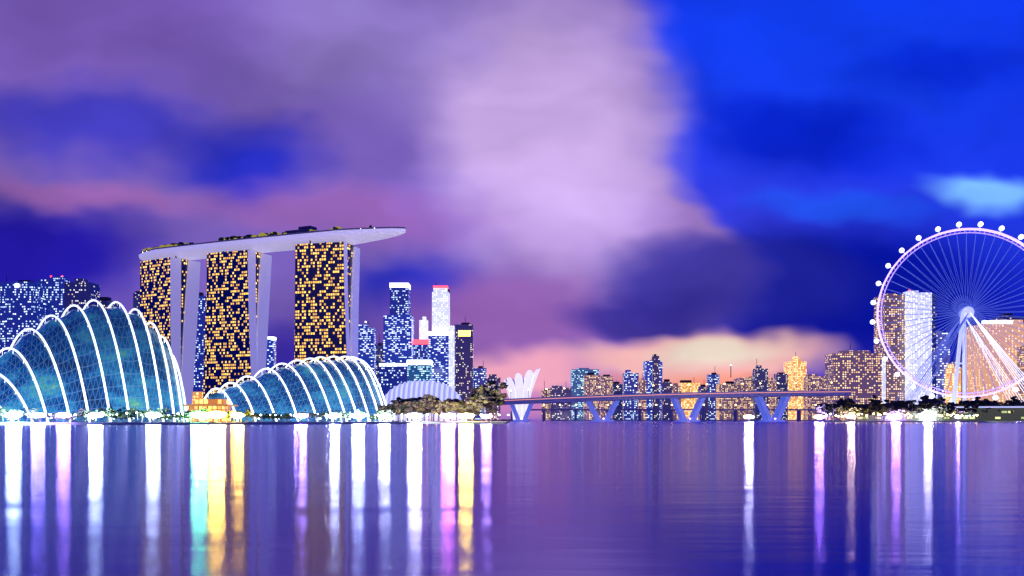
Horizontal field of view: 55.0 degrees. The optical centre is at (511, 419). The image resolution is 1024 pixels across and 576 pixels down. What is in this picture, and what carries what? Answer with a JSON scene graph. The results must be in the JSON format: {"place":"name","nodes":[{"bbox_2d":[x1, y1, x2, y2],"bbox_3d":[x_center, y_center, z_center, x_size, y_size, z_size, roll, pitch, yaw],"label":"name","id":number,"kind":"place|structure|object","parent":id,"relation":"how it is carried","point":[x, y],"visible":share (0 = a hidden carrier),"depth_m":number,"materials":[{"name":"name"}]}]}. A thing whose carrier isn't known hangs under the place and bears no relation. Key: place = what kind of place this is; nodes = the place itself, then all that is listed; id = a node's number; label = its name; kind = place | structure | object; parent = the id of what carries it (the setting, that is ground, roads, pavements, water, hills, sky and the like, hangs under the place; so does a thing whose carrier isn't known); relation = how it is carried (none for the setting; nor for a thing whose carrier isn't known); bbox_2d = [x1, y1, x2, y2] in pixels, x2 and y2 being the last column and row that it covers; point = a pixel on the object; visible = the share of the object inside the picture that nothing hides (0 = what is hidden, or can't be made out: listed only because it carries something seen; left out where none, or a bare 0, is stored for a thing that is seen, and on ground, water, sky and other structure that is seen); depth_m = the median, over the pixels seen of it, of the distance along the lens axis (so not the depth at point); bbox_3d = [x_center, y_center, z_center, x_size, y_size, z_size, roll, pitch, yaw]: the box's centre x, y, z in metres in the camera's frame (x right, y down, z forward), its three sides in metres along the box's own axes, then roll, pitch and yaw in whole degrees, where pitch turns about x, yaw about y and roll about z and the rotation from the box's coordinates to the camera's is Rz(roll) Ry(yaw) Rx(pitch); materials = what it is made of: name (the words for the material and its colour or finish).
{"place":"outdoors","nodes":[
{"label":"outdoors","id":0,"kind":"place"},
{"bbox_2d":[0,419,1023,575],"bbox_3d":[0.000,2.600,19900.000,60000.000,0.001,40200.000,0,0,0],"label":"water","id":1,"kind":"structure","parent":0,"point":[536,497],"depth_m":31.85,"materials":[{"name":"blue liquid"}]},
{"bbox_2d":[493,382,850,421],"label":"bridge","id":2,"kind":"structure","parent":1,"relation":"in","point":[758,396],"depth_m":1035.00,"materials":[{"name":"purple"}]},
{"bbox_2d":[0,419,1023,424],"bbox_3d":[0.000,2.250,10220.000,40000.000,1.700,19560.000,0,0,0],"label":"land","id":3,"kind":"structure","parent":0,"point":[503,421],"depth_m":520.43,"materials":[{"name":"grey"}]},
{"bbox_2d":[0,305,185,421],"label":"glass dome","id":4,"kind":"object","parent":3,"relation":"on","point":[32,350],"depth_m":508.76,"materials":[{"name":"blue glass"}]},
{"bbox_2d":[0,299,191,421],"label":"ribs","id":5,"kind":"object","parent":4,"relation":"attached to","point":[174,361],"depth_m":513.99,"materials":[{"name":"white metal"}]},
{"bbox_2d":[0,275,288,403],"bbox_3d":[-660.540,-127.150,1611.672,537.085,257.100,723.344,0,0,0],"label":"city","id":6,"kind":"object","parent":3,"relation":"on","point":[24,304],"visible":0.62,"depth_m":1710.00,"materials":[{"name":"blue glass"}]},
{"bbox_2d":[140,257,199,403],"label":"hotel tower","id":7,"kind":"structure","parent":3,"relation":"on","point":[169,293],"depth_m":1166.44,"materials":[{"name":"multicoloured"}]},
{"bbox_2d":[139,225,405,260],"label":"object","id":8,"kind":"structure","parent":7,"relation":"on","point":[273,242],"depth_m":1090.72,"materials":[{"name":"light painted metal"},{"name":"dark leaves"}]},
{"bbox_2d":[0,406,394,421],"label":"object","id":9,"kind":"object","parent":3,"relation":"on","point":[82,413],"visible":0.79,"depth_m":460.41,"materials":[{"name":"green plant"}]},
{"bbox_2d":[182,399,237,421],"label":"garden pavilion","id":10,"kind":"structure","parent":3,"relation":"on","point":[220,405],"depth_m":533.00,"materials":[{"name":"yellow"}]},
{"bbox_2d":[203,250,271,398],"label":"hotel tower","id":11,"kind":"structure","parent":3,"relation":"on","point":[237,303],"depth_m":1112.69,"materials":[{"name":"multicoloured"}]},
{"bbox_2d":[207,360,387,421],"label":"greenhouse dome","id":12,"kind":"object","parent":3,"relation":"on","point":[275,390],"visible":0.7,"depth_m":617.83,"materials":[{"name":"blue glass"}]},
{"bbox_2d":[204,356,392,421],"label":"flower dome ribs","id":13,"kind":"object","parent":3,"relation":"on","point":[363,362],"visible":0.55,"depth_m":626.10,"materials":[{"name":"white metal"}]},
{"bbox_2d":[294,242,359,364],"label":"hotel tower","id":14,"kind":"structure","parent":3,"relation":"on","point":[326,299],"depth_m":1058.21,"materials":[{"name":"multicoloured"}]},
{"bbox_2d":[383,380,466,420],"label":"domed building","id":15,"kind":"structure","parent":3,"relation":"on","point":[419,388],"depth_m":911.89,"materials":[{"name":"white"}]},
{"bbox_2d":[358,283,500,419],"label":"skyscrapers","id":16,"kind":"structure","parent":3,"relation":"on","point":[443,353],"depth_m":2000.00,"materials":[{"name":"blue glass"}]},
{"bbox_2d":[377,394,488,420],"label":"trees","id":17,"kind":"object","parent":3,"relation":"on","point":[426,403],"visible":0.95,"depth_m":637.96,"materials":[{"name":"green plant"}]},
{"bbox_2d":[6,412,959,421],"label":"flood lights","id":18,"kind":"object","parent":3,"relation":"on","point":[216,415],"visible":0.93,"depth_m":473.35,"materials":[{"name":"grey metal"}]},
{"bbox_2d":[465,381,507,420],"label":"rain tree","id":19,"kind":"object","parent":3,"relation":"on","point":[485,392],"visible":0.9,"depth_m":649.68,"materials":[{"name":"green plant"}]},
{"bbox_2d":[7,412,977,421],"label":"promenade lamps","id":20,"kind":"object","parent":3,"relation":"on","point":[436,417],"visible":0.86,"depth_m":533.62,"materials":[{"name":"yellow metal"}]},
{"bbox_2d":[504,368,539,419],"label":"lotus-shaped museum","id":21,"kind":"structure","parent":3,"relation":"on","point":[520,386],"depth_m":1088.19,"materials":[{"name":"white"}]},
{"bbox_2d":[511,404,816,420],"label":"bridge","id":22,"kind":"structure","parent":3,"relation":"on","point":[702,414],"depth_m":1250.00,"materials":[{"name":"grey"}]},
{"bbox_2d":[815,395,1023,420],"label":"trees","id":23,"kind":"object","parent":3,"relation":"on","point":[898,407],"visible":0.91,"depth_m":832.47,"materials":[{"name":"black plant"}]},
{"bbox_2d":[825,284,1023,419],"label":"buildings","id":24,"kind":"structure","parent":3,"relation":"on","point":[863,376],"depth_m":1540.00,"materials":[{"name":"beige"}]},
{"bbox_2d":[858,222,1023,420],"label":"ferris wheel","id":25,"kind":"object","parent":3,"relation":"on","point":[965,313],"visible":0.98,"depth_m":875.73,"materials":[{"name":"white metal"}]},
{"bbox_2d":[541,352,824,419],"bbox_3d":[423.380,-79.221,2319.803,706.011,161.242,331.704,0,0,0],"label":"city skyline","id":26,"kind":"structure","parent":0,"point":[590,381],"depth_m":2313.27,"materials":[{"name":"blue"}]}
]}

